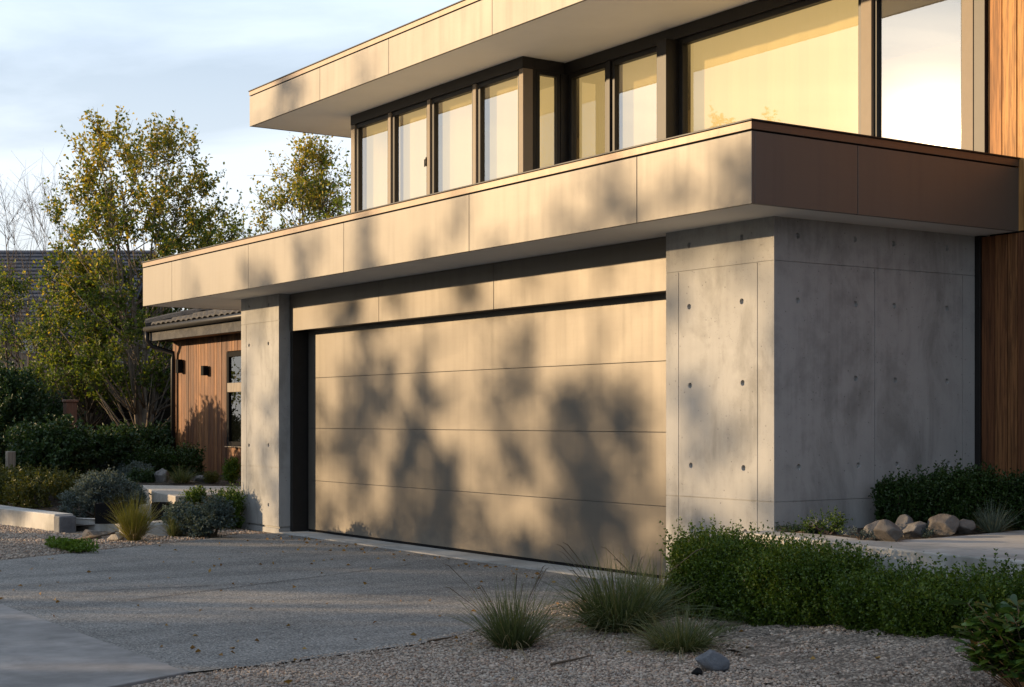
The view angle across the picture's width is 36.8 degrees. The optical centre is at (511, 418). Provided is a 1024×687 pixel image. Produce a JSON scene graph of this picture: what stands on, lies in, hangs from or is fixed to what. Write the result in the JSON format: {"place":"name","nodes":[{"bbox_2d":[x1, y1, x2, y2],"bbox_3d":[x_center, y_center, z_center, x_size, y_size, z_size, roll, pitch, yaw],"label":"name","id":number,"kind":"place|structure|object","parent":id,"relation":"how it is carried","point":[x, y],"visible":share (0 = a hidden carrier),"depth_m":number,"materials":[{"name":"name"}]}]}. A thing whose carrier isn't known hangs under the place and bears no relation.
{"place":"outdoors","nodes":[
{"label":"outdoors","id":0,"kind":"place"},
{"bbox_2d":[0,604,187,686],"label":"pavement","id":1,"kind":"structure","parent":0,"point":[36,651],"depth_m":8.84,"materials":[{"name":"concrete"}]},
{"bbox_2d":[0,462,240,525],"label":"planting bed","id":2,"kind":"object","parent":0,"point":[55,507],"depth_m":23.15,"materials":[{"name":"soil"}]},
{"bbox_2d":[5,451,15,468],"bbox_3d":[-7.818,0.853,24.000,0.130,0.694,0.130,0,0,-34],"label":"bollard","id":3,"kind":"object","parent":2,"relation":"on","point":[10,457],"visible":0.45,"depth_m":23.95,"materials":[{"name":"grey metal"}]},
{"bbox_2d":[0,259,51,395],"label":"leafy tree","id":4,"kind":"object","parent":2,"relation":"on","point":[8,307],"visible":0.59,"depth_m":29.76,"materials":[{"name":"green plant"}]},
{"bbox_2d":[0,356,56,466],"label":"dark shrub","id":5,"kind":"object","parent":2,"relation":"on","point":[18,398],"visible":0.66,"depth_m":27.43,"materials":[{"name":"green plant"}]},
{"bbox_2d":[0,142,94,377],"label":"bare tree","id":6,"kind":"object","parent":2,"relation":"on","point":[20,320],"visible":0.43,"depth_m":40.06,"materials":[{"name":"brown plant"}]},
{"bbox_2d":[0,411,100,477],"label":"dark shrub","id":7,"kind":"object","parent":2,"relation":"on","point":[64,446],"visible":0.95,"depth_m":24.59,"materials":[{"name":"green plant"}]},
{"bbox_2d":[35,388,86,425],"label":"dark shrub","id":8,"kind":"object","parent":2,"relation":"on","point":[56,409],"visible":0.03,"depth_m":29.70,"materials":[{"name":"green plant"}]},
{"bbox_2d":[62,400,78,467],"bbox_3d":[-8.036,0.375,28.000,0.240,1.451,0.240,0,0,-34],"label":"gate post","id":9,"kind":"object","parent":2,"relation":"on","point":[69,406],"visible":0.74,"depth_m":27.92,"materials":[{"name":"brown wood"}]},
{"bbox_2d":[5,241,156,434],"bbox_3d":[-8.822,-1.332,32.023,2.890,4.732,2.921,0,0,35],"label":"leafy tree","id":10,"kind":"object","parent":2,"relation":"on","point":[56,359],"visible":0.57,"depth_m":31.63,"materials":[{"name":"green plant"}]},
{"bbox_2d":[36,379,170,430],"bbox_3d":[-9.543,0.085,32.962,5.218,1.990,0.125,0,0,0],"label":"board fence","id":11,"kind":"object","parent":2,"relation":"on","point":[166,414],"visible":0.02,"depth_m":33.00,"materials":[{"name":"wood"}]},
{"bbox_2d":[82,418,147,474],"bbox_3d":[-6.712,0.528,26.008,1.250,1.117,1.742,0,0,-1],"label":"dark shrub","id":12,"kind":"object","parent":2,"relation":"on","point":[117,441],"visible":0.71,"depth_m":25.60,"materials":[{"name":"green plant"}]},
{"bbox_2d":[89,449,147,474],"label":"silver shrub","id":13,"kind":"object","parent":2,"relation":"on","point":[106,466],"visible":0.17,"depth_m":25.57,"materials":[{"name":"blue plant"}]},
{"bbox_2d":[114,460,153,480],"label":"silver shrub","id":14,"kind":"object","parent":2,"relation":"on","point":[127,469],"visible":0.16,"depth_m":24.34,"materials":[{"name":"green plant"}]},
{"bbox_2d":[34,105,242,429],"bbox_3d":[-7.509,-2.586,31.088,3.962,7.243,4.028,0,0,13],"label":"multi stem tree","id":15,"kind":"object","parent":2,"relation":"on","point":[138,374],"visible":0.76,"depth_m":30.55,"materials":[{"name":"green plant"}]},
{"bbox_2d":[127,478,151,508],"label":"silver shrub","id":16,"kind":"object","parent":2,"relation":"on","point":[135,485],"visible":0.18,"depth_m":20.61,"materials":[{"name":"blue plant"}]},
{"bbox_2d":[126,467,155,482],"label":"green shrub","id":17,"kind":"object","parent":2,"relation":"on","point":[143,476],"visible":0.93,"depth_m":23.81,"materials":[{"name":"green plant"}]},
{"bbox_2d":[129,419,174,454],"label":"dark shrub","id":18,"kind":"object","parent":2,"relation":"on","point":[156,435],"visible":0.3,"depth_m":28.55,"materials":[{"name":"green plant"}]},
{"bbox_2d":[141,345,171,419],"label":"dark shrub","id":19,"kind":"object","parent":2,"relation":"on","point":[165,372],"visible":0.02,"depth_m":35.51,"materials":[{"name":"green plant"}]},
{"bbox_2d":[154,468,168,482],"bbox_3d":[-5.379,0.913,23.732,0.218,0.304,0.296,0,0,-34],"label":"boulder","id":20,"kind":"object","parent":2,"relation":"on","point":[160,473],"visible":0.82,"depth_m":23.65,"materials":[{"name":"grey stone"}]},
{"bbox_2d":[120,440,206,477],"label":"boxwood hedge","id":21,"kind":"object","parent":2,"relation":"on","point":[159,458],"visible":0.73,"depth_m":25.88,"materials":[{"name":"green plant"}]},
{"bbox_2d":[160,462,204,482],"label":"grass tuft","id":22,"kind":"object","parent":2,"relation":"on","point":[180,478],"visible":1,"depth_m":23.51,"materials":[{"name":"plant"}]},
{"bbox_2d":[142,485,240,513],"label":"terrace slab","id":23,"kind":"structure","parent":2,"relation":"on","point":[166,493],"depth_m":20.86,"materials":[{"name":"concrete"}]},
{"bbox_2d":[178,484,210,504],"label":"round shrub","id":24,"kind":"object","parent":23,"relation":"on","point":[194,494],"visible":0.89,"depth_m":19.52,"materials":[{"name":"green plant"}]},
{"bbox_2d":[143,309,241,475],"bbox_3d":[-1.957,-0.785,27.106,6.494,3.770,7.981,0,0,-34],"label":"timber annex","id":25,"kind":"object","parent":2,"relation":"on","point":[205,353],"visible":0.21,"depth_m":27.30,"materials":[{"name":"brown wood"}]},
{"bbox_2d":[224,351,240,447],"bbox_3d":[-4.615,-0.335,26.206,0.110,1.640,1.160,0,0,-34],"label":"window","id":26,"kind":"structure","parent":25,"relation":"in","point":[231,387],"depth_m":26.60,"materials":[{"name":"black metal"}]},
{"bbox_2d":[194,475,210,482],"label":"boulder","id":27,"kind":"object","parent":2,"relation":"on","point":[201,479],"visible":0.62,"depth_m":23.64,"materials":[{"name":"grey stone"}]},
{"bbox_2d":[202,470,221,483],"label":"dry shrub","id":28,"kind":"object","parent":2,"relation":"on","point":[209,477],"visible":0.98,"depth_m":23.47,"materials":[{"name":"green plant"}]},
{"bbox_2d":[184,199,262,247],"bbox_3d":[-6.171,-1.852,33.029,1.816,5.768,2.027,0,0,13],"label":"slender tree","id":29,"kind":"object","parent":2,"relation":"on","point":[235,230],"visible":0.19,"depth_m":32.81,"materials":[{"name":"green plant"}]},
{"bbox_2d":[222,457,240,482],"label":"round shrub","id":30,"kind":"object","parent":2,"relation":"on","point":[231,469],"visible":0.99,"depth_m":23.75,"materials":[{"name":"green plant"}]},
{"bbox_2d":[236,132,348,236],"bbox_3d":[-5.007,-3.063,37.069,2.951,8.194,3.138,0,0,-34],"label":"golden tree","id":31,"kind":"object","parent":2,"relation":"on","point":[312,196],"visible":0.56,"depth_m":36.67,"materials":[{"name":"green plant"}]},
{"bbox_2d":[314,150,350,220],"bbox_3d":[-3.587,-2.489,34.051,2.042,7.042,2.101,0,0,-34],"label":"slender tree","id":32,"kind":"object","parent":2,"relation":"on","point":[340,199],"visible":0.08,"depth_m":34.12,"materials":[{"name":"green plant"}]},
{"bbox_2d":[0,0,460,310],"label":"sky","id":33,"kind":"structure","parent":0,"point":[200,61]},
{"bbox_2d":[0,533,652,671],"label":"driveway","id":34,"kind":"structure","parent":0,"point":[129,608],"depth_m":12.17,"materials":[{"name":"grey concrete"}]},
{"bbox_2d":[98,564,411,599],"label":"driveway joints","id":35,"kind":"object","parent":34,"relation":"on","point":[246,585],"visible":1,"depth_m":12.79,"materials":[{"name":"concrete"}]},
{"bbox_2d":[193,597,591,674],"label":"driveway edge stones","id":36,"kind":"object","parent":34,"relation":"on","point":[402,647],"visible":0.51,"depth_m":9.36,"materials":[{"name":"grey gravel"}]},
{"bbox_2d":[0,526,766,686],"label":"gravel ground","id":37,"kind":"structure","parent":0,"point":[79,532],"depth_m":8.74,"materials":[{"name":"grey gravel"}]},
{"bbox_2d":[0,505,72,530],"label":"concrete kerb","id":38,"kind":"structure","parent":37,"relation":"on","point":[27,518],"depth_m":19.83,"materials":[{"name":"grey concrete"}]},
{"bbox_2d":[0,458,84,508],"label":"olive hedge","id":39,"kind":"object","parent":37,"relation":"on","point":[18,484],"visible":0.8,"depth_m":21.46,"materials":[{"name":"green plant"}]},
{"bbox_2d":[54,515,75,532],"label":"kerb block","id":40,"kind":"structure","parent":37,"relation":"on","point":[65,523],"depth_m":19.02,"materials":[{"name":"grey concrete"}]},
{"bbox_2d":[44,535,99,552],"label":"ground cover","id":41,"kind":"object","parent":37,"relation":"on","point":[71,545],"visible":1,"depth_m":16.16,"materials":[{"name":"green plant"}]},
{"bbox_2d":[82,529,101,538],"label":"rock","id":42,"kind":"object","parent":37,"relation":"on","point":[90,532],"visible":0.68,"depth_m":17.99,"materials":[{"name":"grey stone"}]},
{"bbox_2d":[77,531,116,539],"bbox_3d":[-4.682,1.324,17.324,0.633,0.150,0.171,0,0,37],"label":"fallen stick","id":43,"kind":"object","parent":37,"relation":"on","point":[92,536],"visible":0.94,"depth_m":17.21,"materials":[{"name":"brown wood"}]},
{"bbox_2d":[56,465,143,517],"bbox_3d":[-5.423,1.000,20.327,1.007,0.810,1.115,0,0,-34],"label":"silver shrub","id":44,"kind":"object","parent":37,"relation":"on","point":[92,489],"visible":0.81,"depth_m":20.11,"materials":[{"name":"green plant"}]},
{"bbox_2d":[107,532,123,540],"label":"rock","id":45,"kind":"object","parent":37,"relation":"on","point":[113,537],"visible":0.78,"depth_m":17.75,"materials":[{"name":"stone"}]},
{"bbox_2d":[76,518,168,535],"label":"concrete kerb","id":46,"kind":"structure","parent":37,"relation":"on","point":[88,523],"depth_m":19.25,"materials":[{"name":"grey concrete"}]},
{"bbox_2d":[95,502,121,523],"bbox_3d":[-4.871,1.138,18.593,0.265,0.244,0.265,0,0,0],"label":"planter box","id":47,"kind":"object","parent":46,"relation":"on","point":[103,510],"visible":0.73,"depth_m":18.46,"materials":[{"name":"black"}]},
{"bbox_2d":[82,491,177,540],"bbox_3d":[-4.410,1.082,17.694,1.205,0.641,1.379,0,0,-34],"label":"grass tuft","id":48,"kind":"object","parent":37,"relation":"on","point":[133,526],"visible":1,"depth_m":17.61,"materials":[{"name":"plant"}]},
{"bbox_2d":[0,524,264,559],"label":"gravel stones","id":49,"kind":"object","parent":37,"relation":"on","point":[38,541],"visible":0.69,"depth_m":17.74,"materials":[{"name":"grey gravel"}]},
{"bbox_2d":[139,504,150,517],"bbox_3d":[-4.596,1.265,20.607,0.342,0.270,0.850,0,0,22],"label":"stone step","id":50,"kind":"object","parent":37,"relation":"on","point":[146,509],"visible":0.06,"depth_m":20.27,"materials":[{"name":"grey stone"}]},
{"bbox_2d":[154,510,194,537],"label":"grass tuft","id":51,"kind":"object","parent":37,"relation":"on","point":[172,531],"visible":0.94,"depth_m":18.29,"materials":[{"name":"plant"}]},
{"bbox_2d":[159,496,199,536],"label":"sage shrub","id":52,"kind":"object","parent":37,"relation":"on","point":[179,507],"visible":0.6,"depth_m":18.34,"materials":[{"name":"green plant"}]},
{"bbox_2d":[179,491,238,537],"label":"sage shrub","id":53,"kind":"object","parent":37,"relation":"on","point":[209,518],"visible":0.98,"depth_m":18.04,"materials":[{"name":"green plant"}]},
{"bbox_2d":[202,481,249,529],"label":"boxwood hedge","id":54,"kind":"object","parent":37,"relation":"on","point":[235,497],"visible":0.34,"depth_m":19.46,"materials":[{"name":"green plant"}]},
{"bbox_2d":[427,637,451,641],"bbox_3d":[-0.455,1.386,9.686,0.022,0.015,0.222,0,0,39],"label":"fallen stick","id":55,"kind":"object","parent":37,"relation":"on","point":[437,639],"visible":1,"depth_m":9.67,"materials":[{"name":"brown wood"}]},
{"bbox_2d":[278,531,663,585],"bbox_3d":[-0.624,1.416,15.882,0.440,0.068,7.370,0,0,-34],"label":"threshold strip","id":56,"kind":"object","parent":37,"relation":"on","point":[533,565],"visible":0.39,"depth_m":15.65,"materials":[{"name":"concrete"}]},
{"bbox_2d":[415,563,599,663],"bbox_3d":[0.034,1.119,9.398,1.406,0.565,1.347,0,0,-34],"label":"grass tuft","id":57,"kind":"object","parent":37,"relation":"on","point":[510,631],"visible":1,"depth_m":9.39,"materials":[{"name":"plant"}]},
{"bbox_2d":[132,604,1007,686],"bbox_3d":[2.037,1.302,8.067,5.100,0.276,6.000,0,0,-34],"label":"gravel bed","id":58,"kind":"object","parent":37,"relation":"on","point":[973,679],"visible":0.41,"depth_m":8.44,"materials":[{"name":"grey gravel"}]},
{"bbox_2d":[705,620,746,627],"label":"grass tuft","id":59,"kind":"object","parent":58,"relation":"on","point":[720,623],"visible":0.41,"depth_m":10.24,"materials":[{"name":"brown plant"}]},
{"bbox_2d":[818,548,1023,638],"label":"boxwood hedge","id":60,"kind":"object","parent":58,"relation":"on","point":[890,601],"visible":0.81,"depth_m":8.88,"materials":[{"name":"green plant"}]},
{"bbox_2d":[946,594,1023,686],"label":"broad leaf shrub","id":61,"kind":"object","parent":58,"relation":"on","point":[999,650],"visible":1,"depth_m":7.47,"materials":[{"name":"green plant"}]},
{"bbox_2d":[550,655,593,664],"bbox_3d":[0.349,1.389,8.873,0.018,0.015,0.406,0,0,40],"label":"fallen stick","id":62,"kind":"object","parent":37,"relation":"on","point":[563,661],"visible":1,"depth_m":8.84,"materials":[{"name":"brown wood"}]},
{"bbox_2d":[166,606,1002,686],"bbox_3d":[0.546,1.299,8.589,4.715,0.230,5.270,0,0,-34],"label":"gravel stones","id":63,"kind":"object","parent":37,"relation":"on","point":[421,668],"visible":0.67,"depth_m":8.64,"materials":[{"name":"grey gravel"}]},
{"bbox_2d":[477,542,748,652],"bbox_3d":[0.788,1.142,10.117,2.582,0.806,2.578,0,0,9],"label":"grass tuft","id":64,"kind":"object","parent":37,"relation":"on","point":[606,610],"visible":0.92,"depth_m":10.10,"materials":[{"name":"plant"}]},
{"bbox_2d":[582,538,690,623],"bbox_3d":[1.012,1.137,10.970,1.351,0.620,1.463,0,0,-8],"label":"grass tuft","id":65,"kind":"object","parent":37,"relation":"on","point":[660,586],"visible":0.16,"depth_m":11.04,"materials":[{"name":"plant"}]},
{"bbox_2d":[583,590,759,664],"bbox_3d":[0.968,1.255,9.344,1.481,0.449,1.630,0,0,-34],"label":"grass tuft","id":66,"kind":"object","parent":37,"relation":"on","point":[682,639],"visible":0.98,"depth_m":9.29,"materials":[{"name":"plant"}]},
{"bbox_2d":[691,667,702,674],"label":"rock","id":67,"kind":"object","parent":37,"relation":"on","point":[697,671],"visible":1,"depth_m":8.43,"materials":[{"name":"black stone"}]},
{"bbox_2d":[695,649,729,671],"bbox_3d":[1.118,1.353,8.589,0.183,0.131,0.130,0,0,-5],"label":"rock","id":68,"kind":"object","parent":37,"relation":"on","point":[711,660],"visible":0.98,"depth_m":8.55,"materials":[{"name":"grey stone"}]},
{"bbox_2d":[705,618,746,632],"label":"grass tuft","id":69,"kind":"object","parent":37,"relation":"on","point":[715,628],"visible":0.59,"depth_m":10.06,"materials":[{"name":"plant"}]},
{"bbox_2d":[657,514,891,627],"bbox_3d":[1.749,1.069,10.490,0.919,0.777,1.861,0,0,-34],"label":"boxwood hedge","id":70,"kind":"object","parent":37,"relation":"on","point":[769,582],"visible":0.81,"depth_m":10.22,"materials":[{"name":"green plant"}]},
{"bbox_2d":[740,530,1023,583],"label":"concrete ledge","id":71,"kind":"object","parent":37,"relation":"on","point":[970,549],"visible":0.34,"depth_m":10.18,"materials":[{"name":"grey concrete"}]},
{"bbox_2d":[774,522,814,533],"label":"creeping plant","id":72,"kind":"object","parent":71,"relation":"on","point":[796,528],"visible":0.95,"depth_m":11.51,"materials":[{"name":"green plant"}]},
{"bbox_2d":[843,525,874,539],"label":"cushion plant","id":73,"kind":"object","parent":71,"relation":"on","point":[861,534],"visible":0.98,"depth_m":10.81,"materials":[{"name":"green plant"}]},
{"bbox_2d":[803,528,1019,540],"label":"raised bed soil","id":74,"kind":"structure","parent":37,"relation":"on","point":[934,535],"depth_m":11.29,"materials":[{"name":"brown soil"}]},
{"bbox_2d":[805,518,825,532],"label":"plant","id":75,"kind":"object","parent":74,"relation":"on","point":[816,530],"visible":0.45,"depth_m":11.53,"materials":[{"name":"green plant"}]},
{"bbox_2d":[795,505,852,534],"bbox_3d":[2.319,0.758,11.426,0.402,0.246,0.308,0,0,26],"label":"juniper","id":76,"kind":"object","parent":74,"relation":"on","point":[832,529],"visible":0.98,"depth_m":11.39,"materials":[{"name":"green plant"}]},
{"bbox_2d":[836,525,856,534],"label":"boulder","id":77,"kind":"object","parent":74,"relation":"on","point":[846,526],"visible":0.53,"depth_m":11.36,"materials":[{"name":"grey stone"}]},
{"bbox_2d":[863,520,878,536],"bbox_3d":[2.656,0.808,11.223,0.195,0.142,0.143,0,0,-15],"label":"boulder","id":78,"kind":"object","parent":74,"relation":"on","point":[871,526],"visible":0.23,"depth_m":11.19,"materials":[{"name":"beige stone"}]},
{"bbox_2d":[873,519,903,541],"bbox_3d":[2.616,0.793,10.729,0.207,0.188,0.234,0,0,2],"label":"boulder","id":79,"kind":"object","parent":74,"relation":"on","point":[886,530],"visible":0.88,"depth_m":10.66,"materials":[{"name":"beige stone"}]},
{"bbox_2d":[895,514,913,528],"bbox_3d":[2.928,0.797,11.470,0.144,0.172,0.137,0,0,-34],"label":"boulder","id":80,"kind":"object","parent":74,"relation":"on","point":[903,520],"visible":0.4,"depth_m":11.45,"materials":[{"name":"grey stone"}]},
{"bbox_2d":[901,521,926,537],"bbox_3d":[2.907,0.813,11.145,0.175,0.143,0.233,0,0,7],"label":"boulder","id":81,"kind":"object","parent":74,"relation":"on","point":[912,530],"visible":0.72,"depth_m":11.07,"materials":[{"name":"beige stone"}]},
{"bbox_2d":[921,525,936,537],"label":"cushion plant","id":82,"kind":"object","parent":74,"relation":"on","point":[928,533],"visible":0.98,"depth_m":11.04,"materials":[{"name":"green plant"}]},
{"bbox_2d":[927,514,959,534],"bbox_3d":[3.196,0.795,11.405,0.232,0.181,0.193,0,0,17],"label":"boulder","id":83,"kind":"object","parent":74,"relation":"on","point":[944,524],"visible":0.89,"depth_m":11.34,"materials":[{"name":"beige stone"}]},
{"bbox_2d":[868,450,1023,530],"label":"boxwood hedge","id":84,"kind":"object","parent":74,"relation":"on","point":[958,493],"visible":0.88,"depth_m":11.76,"materials":[{"name":"green plant"}]},
{"bbox_2d":[956,519,975,533],"bbox_3d":[3.375,0.811,11.475,0.158,0.131,0.116,0,0,-4],"label":"boulder","id":85,"kind":"object","parent":74,"relation":"on","point":[967,526],"visible":0.77,"depth_m":11.44,"materials":[{"name":"grey stone"}]},
{"bbox_2d":[966,498,1023,532],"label":"grass tuft","id":86,"kind":"object","parent":74,"relation":"on","point":[993,524],"visible":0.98,"depth_m":11.53,"materials":[{"name":"plant"}]},
{"bbox_2d":[0,535,879,686],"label":"fallen leaves","id":87,"kind":"object","parent":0,"point":[289,681],"visible":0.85,"depth_m":12.94,"materials":[{"name":"brown plant"}]},
{"label":"ground","id":88,"kind":"structure","parent":0,"visible":0},
{"bbox_2d":[0,250,171,419],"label":"neighbour house","id":89,"kind":"structure","parent":88,"relation":"on","point":[37,254],"depth_m":50.53,"materials":[{"name":"grey"}]},
{"bbox_2d":[21,338,40,352],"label":"window","id":90,"kind":"structure","parent":89,"relation":"in","point":[26,341],"depth_m":47.95,"materials":[{"name":"glass"}]},
{"bbox_2d":[141,0,1023,582],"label":"modern house","id":91,"kind":"structure","parent":88,"relation":"on","point":[581,278],"depth_m":14.44,"materials":[{"name":"concrete"}]},
{"bbox_2d":[356,114,399,210],"bbox_3d":[-1.777,-3.035,20.426,0.164,1.870,0.910,0,0,-34],"label":"window","id":92,"kind":"structure","parent":91,"relation":"in","point":[377,128],"depth_m":20.64,"materials":[{"name":"brown glass"}]},
{"bbox_2d":[393,101,426,202],"bbox_3d":[-1.246,-3.035,19.592,0.211,1.870,0.915,0,0,-34],"label":"window","id":93,"kind":"structure","parent":91,"relation":"in","point":[415,116],"depth_m":19.81,"materials":[{"name":"brown glass"}]},
{"bbox_2d":[432,86,472,192],"bbox_3d":[-0.655,-3.035,18.755,0.163,1.870,0.985,0,0,-34],"label":"window","id":94,"kind":"structure","parent":91,"relation":"in","point":[457,105],"depth_m":18.96,"materials":[{"name":"brown glass"}]},
{"bbox_2d":[308,294,666,577],"bbox_3d":[-0.448,0.080,15.952,0.070,2.601,7.280,0,0,-34],"label":"garage door","id":95,"kind":"structure","parent":91,"relation":"in","point":[521,434],"depth_m":15.38,"materials":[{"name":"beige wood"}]},
{"bbox_2d":[478,70,518,182],"bbox_3d":[-0.087,-3.035,17.911,0.164,1.870,0.900,0,0,-34],"label":"window","id":96,"kind":"structure","parent":91,"relation":"in","point":[504,90],"depth_m":18.08,"materials":[{"name":"brown metal"}]},
{"bbox_2d":[537,70,559,168],"bbox_3d":[0.352,-3.035,17.667,0.580,1.870,0.165,0,0,-34],"label":"window","id":97,"kind":"structure","parent":91,"relation":"in","point":[548,83],"depth_m":17.75,"materials":[{"name":"brown glass"}]},
{"bbox_2d":[569,63,605,160],"bbox_3d":[0.927,-3.035,17.478,0.164,1.870,0.740,0,0,-34],"label":"window","id":98,"kind":"structure","parent":91,"relation":"in","point":[592,81],"depth_m":17.66,"materials":[{"name":"glass"}]},
{"bbox_2d":[612,47,656,150],"bbox_3d":[1.419,-3.035,16.742,0.161,1.870,0.890,0,0,-34],"label":"window","id":99,"kind":"structure","parent":91,"relation":"in","point":[640,68],"depth_m":16.94,"materials":[{"name":"glass"}]},
{"bbox_2d":[679,0,860,134],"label":"window","id":100,"kind":"structure","parent":91,"relation":"in","point":[799,63],"depth_m":15.05,"materials":[{"name":"glass"}]},
{"bbox_2d":[874,0,961,148],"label":"window","id":101,"kind":"structure","parent":91,"relation":"in","point":[877,3],"depth_m":13.84,"materials":[{"name":"brown metal"}]}
]}

